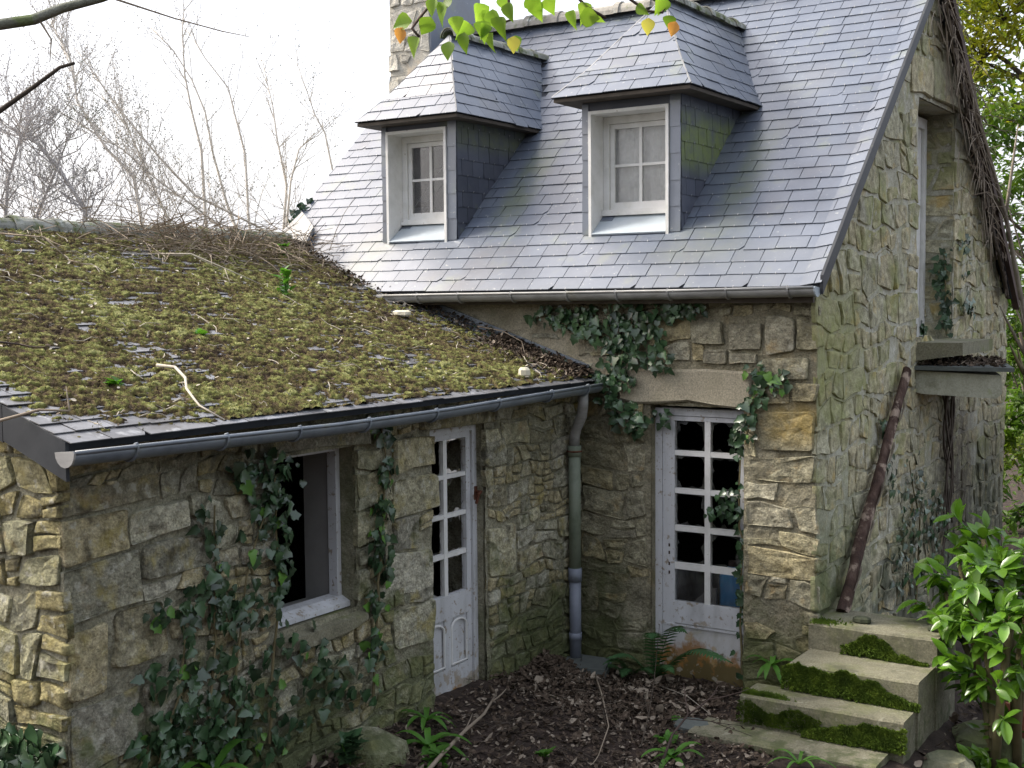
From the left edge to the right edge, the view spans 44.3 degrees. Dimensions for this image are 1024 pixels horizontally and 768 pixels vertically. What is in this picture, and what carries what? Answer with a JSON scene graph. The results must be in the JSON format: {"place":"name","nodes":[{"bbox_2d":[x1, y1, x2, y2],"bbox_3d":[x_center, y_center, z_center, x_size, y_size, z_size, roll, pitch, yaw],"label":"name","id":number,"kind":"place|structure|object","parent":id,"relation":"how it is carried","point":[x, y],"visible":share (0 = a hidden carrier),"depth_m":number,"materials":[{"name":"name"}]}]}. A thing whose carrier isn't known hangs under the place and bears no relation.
{"place":"outdoors","nodes":[
{"label":"outdoors","id":0,"kind":"place"},
{"bbox_2d":[0,0,1023,320],"label":"sky","id":1,"kind":"structure","parent":0,"point":[360,43],"materials":[{"name":"white"}]},
{"bbox_2d":[308,335,1023,767],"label":"ground","id":2,"kind":"structure","parent":0,"point":[934,739],"depth_m":8.59,"materials":[{"name":"soil"}]},
{"bbox_2d":[0,722,65,767],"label":"ivy plant","id":3,"kind":"object","parent":2,"relation":"on","point":[19,751],"visible":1,"depth_m":6.13,"materials":[{"name":"green plant"}]},
{"bbox_2d":[0,64,143,221],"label":"bare tree","id":4,"kind":"object","parent":2,"relation":"on","point":[44,186],"visible":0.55,"depth_m":14.42,"materials":[{"name":"brown plant"}]},
{"bbox_2d":[0,36,170,221],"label":"bare tree","id":5,"kind":"object","parent":2,"relation":"on","point":[61,173],"visible":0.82,"depth_m":14.09,"materials":[{"name":"grey plant"}]},
{"bbox_2d":[0,24,178,219],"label":"bare tree","id":6,"kind":"object","parent":2,"relation":"on","point":[7,191],"visible":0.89,"depth_m":13.74,"materials":[{"name":"grey plant"}]},
{"bbox_2d":[0,0,248,59],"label":"mossy branch","id":7,"kind":"object","parent":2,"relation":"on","point":[38,17],"visible":1,"depth_m":3.99,"materials":[{"name":"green plant"}]},
{"bbox_2d":[0,62,74,113],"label":"broken branch","id":8,"kind":"object","parent":7,"relation":"attached to","point":[10,103],"visible":1,"depth_m":4.60,"materials":[{"name":"brown plant"}]},
{"bbox_2d":[7,0,270,225],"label":"bare tree","id":9,"kind":"object","parent":2,"relation":"on","point":[74,80],"visible":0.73,"depth_m":15.06,"materials":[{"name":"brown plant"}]},
{"bbox_2d":[59,20,240,227],"bbox_3d":[-4.338,-1.437,15.251,1.889,6.423,2.857,-2,4,-23],"label":"bare tree","id":10,"kind":"object","parent":2,"relation":"on","point":[120,96],"visible":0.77,"depth_m":15.37,"materials":[{"name":"brown plant"}]},
{"bbox_2d":[52,19,262,228],"bbox_3d":[-4.443,-1.571,16.196,3.094,6.565,1.215,1,4,19],"label":"bare tree","id":11,"kind":"object","parent":2,"relation":"on","point":[195,194],"visible":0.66,"depth_m":15.98,"materials":[{"name":"brown plant"}]},
{"bbox_2d":[32,44,305,230],"bbox_3d":[-3.924,-1.212,15.076,3.794,5.988,2.415,-1,4,-2],"label":"bare tree","id":12,"kind":"object","parent":2,"relation":"on","point":[133,158],"visible":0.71,"depth_m":15.15,"materials":[{"name":"brown plant"}]},
{"bbox_2d":[119,0,238,226],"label":"bare tree","id":13,"kind":"object","parent":2,"relation":"on","point":[207,125],"visible":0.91,"depth_m":16.37,"materials":[{"name":"brown plant"}]},
{"bbox_2d":[132,0,225,226],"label":"bare tree","id":14,"kind":"object","parent":2,"relation":"on","point":[196,129],"visible":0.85,"depth_m":16.77,"materials":[{"name":"brown plant"}]},
{"bbox_2d":[149,0,281,230],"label":"bare tree","id":15,"kind":"object","parent":2,"relation":"on","point":[238,122],"visible":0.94,"depth_m":17.07,"materials":[{"name":"brown plant"}]},
{"bbox_2d":[181,738,255,767],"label":"strap leaf plant","id":16,"kind":"object","parent":2,"relation":"on","point":[224,752],"visible":0.7,"depth_m":6.87,"materials":[{"name":"green plant"}]},
{"bbox_2d":[218,2,321,230],"bbox_3d":[-3.082,-1.680,16.450,1.242,6.724,1.184,2,5,33],"label":"bare tree","id":17,"kind":"object","parent":2,"relation":"on","point":[280,152],"visible":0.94,"depth_m":16.23,"materials":[{"name":"brown plant"}]},
{"bbox_2d":[255,0,338,169],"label":"bare tree","id":18,"kind":"object","parent":2,"relation":"on","point":[317,120],"visible":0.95,"depth_m":17.27,"materials":[{"name":"brown plant"}]},
{"bbox_2d":[0,215,603,767],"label":"house wing","id":19,"kind":"structure","parent":2,"relation":"on","point":[100,553],"depth_m":7.66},
{"bbox_2d":[0,387,70,421],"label":"twig","id":20,"kind":"object","parent":19,"relation":"on","point":[22,414],"visible":1,"depth_m":5.97,"materials":[{"name":"wood"}]},
{"bbox_2d":[0,174,353,274],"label":"brush pile","id":21,"kind":"object","parent":19,"relation":"on","point":[156,227],"visible":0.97,"depth_m":10.79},
{"bbox_2d":[149,253,261,284],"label":"twig","id":22,"kind":"object","parent":19,"relation":"on","point":[200,258],"visible":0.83,"depth_m":10.09,"materials":[{"name":"brown wood"}]},
{"bbox_2d":[123,447,376,767],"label":"ivy plant","id":23,"kind":"object","parent":19,"relation":"attached to","point":[172,743],"visible":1,"depth_m":7.01,"materials":[{"name":"green plant"}]},
{"bbox_2d":[0,228,548,428],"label":"dead sticks","id":24,"kind":"object","parent":19,"relation":"on","point":[223,317],"visible":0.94,"depth_m":9.13,"materials":[{"name":"brown wood"}]},
{"bbox_2d":[0,227,591,437],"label":"roof moss","id":25,"kind":"object","parent":19,"relation":"on","point":[45,400],"visible":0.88,"depth_m":8.45,"materials":[{"name":"green plant"}]},
{"bbox_2d":[0,341,48,347],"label":"twig","id":26,"kind":"object","parent":25,"relation":"on","point":[2,342],"visible":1,"depth_m":6.97,"materials":[{"name":"wood"}]},
{"bbox_2d":[0,232,90,264],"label":"twig","id":27,"kind":"object","parent":25,"relation":"on","point":[48,240],"visible":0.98,"depth_m":9.27,"materials":[{"name":"wood"}]},
{"bbox_2d":[103,375,122,384],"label":"weed","id":28,"kind":"object","parent":25,"relation":"on","point":[116,381],"visible":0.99,"depth_m":6.80,"materials":[{"name":"green plant"}]},
{"bbox_2d":[156,364,224,420],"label":"twig","id":29,"kind":"object","parent":25,"relation":"on","point":[182,375],"visible":1,"depth_m":7.01,"materials":[{"name":"beige wood"}]},
{"bbox_2d":[192,328,206,334],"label":"weed","id":30,"kind":"object","parent":25,"relation":"on","point":[200,331],"visible":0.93,"depth_m":8.21,"materials":[{"name":"green plant"}]},
{"bbox_2d":[0,230,562,425],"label":"leaf litter","id":31,"kind":"object","parent":25,"relation":"on","point":[147,356],"visible":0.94,"depth_m":8.67,"materials":[{"name":"brown plant"}]},
{"bbox_2d":[270,265,296,294],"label":"weed","id":32,"kind":"object","parent":25,"relation":"on","point":[285,280],"visible":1,"depth_m":9.99,"materials":[{"name":"green plant"}]},
{"bbox_2d":[277,243,290,254],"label":"weed","id":33,"kind":"object","parent":25,"relation":"on","point":[284,245],"visible":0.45,"depth_m":11.51,"materials":[{"name":"green plant"}]},
{"bbox_2d":[477,325,524,352],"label":"twig","id":34,"kind":"object","parent":25,"relation":"on","point":[504,332],"visible":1,"depth_m":10.55,"materials":[{"name":"wood"}]},
{"bbox_2d":[275,448,349,628],"bbox_3d":[-1.288,0.923,7.749,0.145,1.027,0.730,2,5,33],"label":"window frame","id":35,"kind":"structure","parent":19,"relation":"in","point":[333,601],"depth_m":7.99,"materials":[{"name":"paint"}]},
{"bbox_2d":[359,414,398,704],"bbox_3d":[-0.842,1.117,8.096,0.106,1.852,0.395,2,5,33],"label":"ivy plant","id":36,"kind":"object","parent":19,"relation":"attached to","point":[387,575],"visible":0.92,"depth_m":8.09,"materials":[{"name":"green plant"}]},
{"bbox_2d":[392,310,410,315],"bbox_3d":[-0.916,-0.589,10.440,0.192,0.050,0.114,2,5,33],"label":"mortar chip","id":37,"kind":"object","parent":19,"relation":"on","point":[403,312],"visible":0.91,"depth_m":10.39,"materials":[{"name":"white concrete"}]},
{"bbox_2d":[284,238,593,378],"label":"leaf litter","id":38,"kind":"object","parent":19,"relation":"on","point":[505,337],"visible":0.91,"depth_m":10.34,"materials":[{"name":"plant"}]},
{"bbox_2d":[432,431,472,695],"bbox_3d":[-0.473,1.289,8.988,0.055,1.872,0.581,2,5,33],"label":"half glazed door","id":39,"kind":"structure","parent":19,"relation":"in","point":[452,640],"depth_m":9.06,"materials":[{"name":"paint"}]},
{"bbox_2d":[518,367,530,376],"bbox_3d":[0.094,-0.089,9.518,0.093,0.075,0.086,0,4,7],"label":"mortar chip","id":40,"kind":"object","parent":19,"relation":"on","point":[524,371],"visible":0.98,"depth_m":9.48,"materials":[{"name":"white concrete"}]},
{"bbox_2d":[266,72,374,227],"bbox_3d":[-2.274,-1.217,16.104,1.305,5.832,1.529,-3,4,-31],"label":"bare tree","id":41,"kind":"object","parent":2,"relation":"on","point":[291,179],"visible":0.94,"depth_m":15.98,"materials":[{"name":"brown plant"}]},
{"bbox_2d":[333,727,368,765],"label":"weed","id":42,"kind":"object","parent":2,"relation":"on","point":[349,743],"visible":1,"depth_m":7.63,"materials":[{"name":"green plant"}]},
{"bbox_2d":[331,725,409,767],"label":"boulder","id":43,"kind":"object","parent":2,"relation":"on","point":[380,747],"visible":0.56,"depth_m":7.74,"materials":[{"name":"stone"}]},
{"bbox_2d":[401,707,455,730],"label":"strap leaf plant","id":44,"kind":"object","parent":2,"relation":"on","point":[425,717],"visible":1,"depth_m":8.38,"materials":[{"name":"green plant"}]},
{"bbox_2d":[396,727,471,760],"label":"strap leaf plant","id":45,"kind":"object","parent":2,"relation":"on","point":[428,740],"visible":0.82,"depth_m":8.07,"materials":[{"name":"green plant"}]},
{"bbox_2d":[419,744,450,767],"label":"weed","id":46,"kind":"object","parent":2,"relation":"on","point":[433,753],"visible":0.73,"depth_m":7.83,"materials":[{"name":"green plant"}]},
{"bbox_2d":[297,657,787,767],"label":"leaf litter","id":47,"kind":"object","parent":2,"relation":"on","point":[658,701],"visible":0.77,"depth_m":8.81,"materials":[{"name":"brown plant"}]},
{"bbox_2d":[428,689,505,767],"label":"fallen branch","id":48,"kind":"object","parent":47,"relation":"on","point":[440,755],"visible":1,"depth_m":8.17,"materials":[{"name":"brown wood"}]},
{"bbox_2d":[535,746,555,756],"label":"weed","id":49,"kind":"object","parent":47,"relation":"on","point":[544,752],"visible":1,"depth_m":8.11,"materials":[{"name":"green plant"}]},
{"bbox_2d":[591,674,608,764],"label":"dead twig","id":50,"kind":"object","parent":47,"relation":"on","point":[605,713],"visible":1,"depth_m":8.87,"materials":[{"name":"brown wood"}]},
{"bbox_2d":[510,648,589,684],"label":"leaf litter","id":51,"kind":"object","parent":2,"relation":"on","point":[543,658],"visible":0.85,"depth_m":9.76,"materials":[{"name":"brown plant"}]},
{"bbox_2d":[383,671,762,767],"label":"dead sticks","id":52,"kind":"object","parent":2,"relation":"on","point":[578,727],"visible":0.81,"depth_m":8.56,"materials":[{"name":"brown wood"}]},
{"bbox_2d":[558,654,611,678],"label":"drain block","id":53,"kind":"structure","parent":2,"relation":"on","point":[591,664],"depth_m":10.03,"materials":[{"name":"concrete"}]},
{"bbox_2d":[603,658,655,677],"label":"fern","id":54,"kind":"object","parent":2,"relation":"on","point":[624,671],"visible":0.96,"depth_m":9.91,"materials":[{"name":"green plant"}]},
{"bbox_2d":[640,624,659,746],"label":"dead twig","id":55,"kind":"object","parent":2,"relation":"on","point":[650,700],"visible":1,"depth_m":9.03,"materials":[{"name":"brown wood"}]},
{"bbox_2d":[282,0,1018,688],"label":"stone house","id":56,"kind":"structure","parent":2,"relation":"on","point":[772,186],"depth_m":10.51,"materials":[{"name":"stone"}]},
{"bbox_2d":[287,198,313,223],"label":"ivy plant","id":57,"kind":"object","parent":56,"relation":"attached to","point":[296,213],"visible":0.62,"depth_m":12.75,"materials":[{"name":"green plant"}]},
{"bbox_2d":[473,325,601,383],"bbox_3d":[0.183,-0.247,10.432,1.285,0.497,0.100,2,5,33],"label":"ivy plant","id":58,"kind":"object","parent":56,"relation":"attached to","point":[593,376],"visible":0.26,"depth_m":10.16,"materials":[{"name":"green plant"}]},
{"bbox_2d":[523,303,707,441],"bbox_3d":[0.790,-0.115,10.031,1.660,1.159,0.138,2,5,33],"label":"ivy plant","id":59,"kind":"object","parent":56,"relation":"attached to","point":[641,332],"visible":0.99,"depth_m":9.96,"materials":[{"name":"green plant"}]},
{"bbox_2d":[651,408,743,680],"bbox_3d":[1.474,1.242,9.836,0.882,2.097,0.097,2,5,33],"label":"ivy plant","id":60,"kind":"object","parent":56,"relation":"attached to","point":[731,505],"visible":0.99,"depth_m":9.67,"materials":[{"name":"green plant"}]},
{"bbox_2d":[663,415,743,687],"bbox_3d":[1.515,1.321,9.903,0.699,2.130,0.051,2,5,33],"label":"glazed door","id":61,"kind":"structure","parent":56,"relation":"in","point":[708,625],"depth_m":9.94,"materials":[{"name":"paint"}]},
{"bbox_2d":[733,361,792,444],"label":"ivy plant","id":62,"kind":"object","parent":56,"relation":"attached to","point":[762,379],"visible":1,"depth_m":9.39,"materials":[{"name":"green plant"}]},
{"bbox_2d":[745,655,793,682],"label":"strap leaf plant","id":63,"kind":"object","parent":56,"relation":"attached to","point":[765,668],"visible":0.88,"depth_m":9.34,"materials":[{"name":"green plant"}]},
{"bbox_2d":[880,417,954,603],"bbox_3d":[3.743,1.144,11.488,0.120,1.886,2.492,2,5,33],"label":"ivy plant","id":64,"kind":"object","parent":56,"relation":"attached to","point":[904,496],"visible":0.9,"depth_m":11.33,"materials":[{"name":"green plant"}]},
{"bbox_2d":[916,128,920,336],"bbox_3d":[3.702,-1.459,11.971,0.040,2.080,1.220,2,5,33],"label":"upper door","id":65,"kind":"structure","parent":56,"relation":"in","point":[919,130],"depth_m":12.42,"materials":[{"name":"white paint"}]},
{"bbox_2d":[927,247,959,337],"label":"ivy plant","id":66,"kind":"object","parent":56,"relation":"attached to","point":[938,285],"visible":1,"depth_m":12.41,"materials":[{"name":"green plant"}]},
{"bbox_2d":[938,395,954,572],"bbox_3d":[4.262,0.948,12.297,0.051,1.813,0.671,2,5,33],"label":"dead root","id":67,"kind":"object","parent":56,"relation":"attached to","point":[949,454],"visible":0.93,"depth_m":12.31,"materials":[{"name":"brown wood"}]},
{"bbox_2d":[919,234,975,337],"bbox_3d":[4.224,-0.960,12.089,0.109,1.014,1.949,2,5,33],"label":"ivy plant","id":68,"kind":"object","parent":56,"relation":"attached to","point":[923,329],"visible":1,"depth_m":12.57,"materials":[{"name":"green plant"}]},
{"bbox_2d":[918,354,1006,366],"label":"leaf litter","id":69,"kind":"object","parent":56,"relation":"on","point":[975,361],"visible":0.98,"depth_m":11.49,"materials":[{"name":"black plant"}]},
{"bbox_2d":[929,0,1023,298],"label":"dead vine","id":70,"kind":"object","parent":56,"relation":"hanging from","point":[974,135],"visible":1,"depth_m":12.38,"materials":[{"name":"brown plant"}]},
{"bbox_2d":[653,729,679,745],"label":"weed","id":71,"kind":"object","parent":2,"relation":"on","point":[666,737],"visible":0.84,"depth_m":8.53,"materials":[{"name":"green plant"}]},
{"bbox_2d":[606,626,732,679],"bbox_3d":[1.245,2.123,9.688,1.014,0.509,0.434,2,5,33],"label":"fern","id":72,"kind":"object","parent":2,"relation":"on","point":[661,669],"visible":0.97,"depth_m":9.80,"materials":[{"name":"plant"}]},
{"bbox_2d":[641,741,703,767],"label":"strap leaf plant","id":73,"kind":"object","parent":2,"relation":"on","point":[670,752],"visible":0.98,"depth_m":8.18,"materials":[{"name":"green plant"}]},
{"bbox_2d":[660,685,710,714],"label":"dead twig","id":74,"kind":"object","parent":2,"relation":"on","point":[682,694],"visible":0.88,"depth_m":9.44,"materials":[{"name":"brown wood"}]},
{"bbox_2d":[673,717,708,732],"bbox_3d":[1.278,2.418,8.861,0.224,0.085,0.298,-4,5,-40],"label":"flagstone","id":75,"kind":"object","parent":2,"relation":"on","point":[688,724],"visible":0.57,"depth_m":8.81,"materials":[{"name":"stone"}]},
{"bbox_2d":[694,588,716,604],"bbox_3d":[1.448,1.997,10.374,0.520,0.680,0.030,2,5,33],"label":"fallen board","id":76,"kind":"object","parent":2,"relation":"on","point":[714,597],"visible":0.18,"depth_m":10.22,"materials":[{"name":"grey wood"}]},
{"bbox_2d":[661,682,750,759],"bbox_3d":[1.188,2.238,8.483,0.845,0.395,0.385,-4,5,-38],"label":"dead twig","id":77,"kind":"object","parent":2,"relation":"on","point":[677,728],"visible":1,"depth_m":8.40,"materials":[{"name":"brown wood"}]},
{"bbox_2d":[654,713,761,735],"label":"dead twig","id":78,"kind":"object","parent":2,"relation":"on","point":[707,720],"visible":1,"depth_m":8.49,"materials":[{"name":"brown wood"}]},
{"bbox_2d":[766,749,835,767],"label":"strap leaf plant","id":79,"kind":"object","parent":2,"relation":"on","point":[798,761],"visible":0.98,"depth_m":8.10,"materials":[{"name":"green plant"}]},
{"bbox_2d":[688,608,955,767],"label":"concrete steps","id":80,"kind":"structure","parent":2,"relation":"on","point":[923,687],"depth_m":8.65,"materials":[{"name":"grey concrete"}]},
{"bbox_2d":[742,687,796,701],"bbox_3d":[1.800,2.158,8.755,0.407,0.043,0.140,2,5,33],"label":"moss cushion","id":81,"kind":"object","parent":80,"relation":"on","point":[762,693],"visible":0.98,"depth_m":8.75,"materials":[{"name":"green plant"}]},
{"bbox_2d":[734,698,821,732],"bbox_3d":[1.823,2.292,8.631,0.636,0.199,0.038,2,5,33],"label":"moss cushion","id":82,"kind":"object","parent":80,"relation":"on","point":[780,717],"visible":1,"depth_m":8.64,"materials":[{"name":"green plant"}]},
{"bbox_2d":[809,616,852,625],"bbox_3d":[2.355,1.741,9.227,0.305,0.038,0.236,2,5,33],"label":"moss cushion","id":83,"kind":"object","parent":80,"relation":"on","point":[822,620],"visible":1,"depth_m":9.21,"materials":[{"name":"green plant"}]},
{"bbox_2d":[778,661,921,712],"bbox_3d":[2.306,2.072,8.630,1.010,0.239,0.076,2,5,33],"label":"moss cushion","id":84,"kind":"object","parent":80,"relation":"on","point":[841,683],"visible":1,"depth_m":8.67,"materials":[{"name":"green plant"}]},
{"bbox_2d":[800,722,908,755],"bbox_3d":[2.263,2.324,8.327,0.741,0.200,0.075,2,5,33],"label":"moss cushion","id":85,"kind":"object","parent":80,"relation":"on","point":[870,736],"visible":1,"depth_m":8.29,"materials":[{"name":"green plant"}]},
{"bbox_2d":[852,616,870,623],"bbox_3d":[2.569,1.731,9.225,0.140,0.045,0.099,2,5,33],"label":"pebble","id":86,"kind":"object","parent":80,"relation":"on","point":[861,619],"visible":1,"depth_m":9.19,"materials":[{"name":"grey stone"}]},
{"bbox_2d":[836,366,910,612],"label":"rotten beam","id":87,"kind":"structure","parent":80,"relation":"on","point":[865,525],"depth_m":10.07,"materials":[{"name":"brown wood"}]},
{"bbox_2d":[839,634,928,666],"bbox_3d":[2.635,1.881,8.917,0.656,0.202,0.080,2,5,33],"label":"moss cushion","id":88,"kind":"object","parent":80,"relation":"on","point":[866,645],"visible":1,"depth_m":8.96,"materials":[{"name":"green plant"}]},
{"bbox_2d":[927,625,938,631],"bbox_3d":[3.019,1.746,8.978,0.086,0.040,0.099,-3,5,-37],"label":"pebble","id":89,"kind":"object","parent":80,"relation":"on","point":[929,627],"visible":0.45,"depth_m":8.96,"materials":[{"name":"grey stone"}]},
{"bbox_2d":[922,750,974,767],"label":"rubble block","id":90,"kind":"object","parent":2,"relation":"on","point":[944,759],"depth_m":8.25,"materials":[{"name":"stone"}]},
{"bbox_2d":[896,498,1023,767],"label":"laurel bush","id":91,"kind":"object","parent":2,"relation":"on","point":[964,618],"visible":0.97,"depth_m":8.62,"materials":[{"name":"green plant"}]},
{"bbox_2d":[914,669,1009,766],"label":"leaf litter","id":92,"kind":"object","parent":2,"relation":"on","point":[954,718],"visible":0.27,"depth_m":9.07,"materials":[{"name":"brown plant"}]},
{"bbox_2d":[952,720,1023,763],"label":"rubble block","id":93,"kind":"object","parent":2,"relation":"on","point":[968,734],"depth_m":8.73,"materials":[{"name":"stone"}]},
{"bbox_2d":[956,0,1023,128],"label":"leafy tree","id":94,"kind":"object","parent":2,"relation":"on","point":[984,51],"visible":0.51,"depth_m":20.37,"materials":[{"name":"green plant"}]},
{"bbox_2d":[957,0,1023,413],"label":"leafy tree","id":95,"kind":"object","parent":2,"relation":"on","point":[1010,89],"visible":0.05,"depth_m":25.56,"materials":[{"name":"green plant"}]},
{"bbox_2d":[969,87,1023,355],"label":"slender tree","id":96,"kind":"object","parent":2,"relation":"on","point":[1000,202],"visible":0.64,"depth_m":13.43,"materials":[{"name":"brown plant"}]},
{"bbox_2d":[975,73,1023,416],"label":"leafy tree","id":97,"kind":"object","parent":2,"relation":"on","point":[1017,186],"visible":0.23,"depth_m":17.57,"materials":[{"name":"green plant"}]},
{"bbox_2d":[1002,299,1023,536],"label":"leafy tree","id":98,"kind":"object","parent":2,"relation":"on","point":[1014,432],"visible":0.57,"depth_m":15.86,"materials":[{"name":"green plant"}]},
{"bbox_2d":[1005,702,1023,738],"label":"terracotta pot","id":99,"kind":"object","parent":2,"relation":"on","point":[1007,704],"visible":0.08,"depth_m":9.18,"materials":[{"name":"orange ceramic"}]},
{"bbox_2d":[1008,208,1023,323],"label":"slender tree","id":100,"kind":"object","parent":2,"relation":"on","point":[1020,258],"visible":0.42,"depth_m":14.70,"materials":[{"name":"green plant"}]},
{"bbox_2d":[1009,343,1023,387],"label":"slender tree","id":101,"kind":"object","parent":2,"relation":"on","point":[1018,360],"visible":1,"depth_m":13.70,"materials":[{"name":"green plant"}]},
{"bbox_3d":[4.217,-1.603,0.973,5.120,7.581,7.644,2,5,33],"label":"leafy tree","id":102,"kind":"object","parent":2,"relation":"on","visible":0},
{"bbox_2d":[393,0,678,60],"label":"leafy branch","id":103,"kind":"object","parent":102,"relation":"attached to","point":[486,19],"visible":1,"depth_m":3.69,"materials":[{"name":"green plant"}]},
{"bbox_2d":[720,560,739,607],"bbox_3d":[1.804,1.652,10.242,0.219,0.420,0.219,2,5,33],"label":"plastic can","id":104,"kind":"object","parent":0,"point":[729,586],"visible":0.44,"depth_m":10.16,"materials":[{"name":"blue plastic"}]}
]}

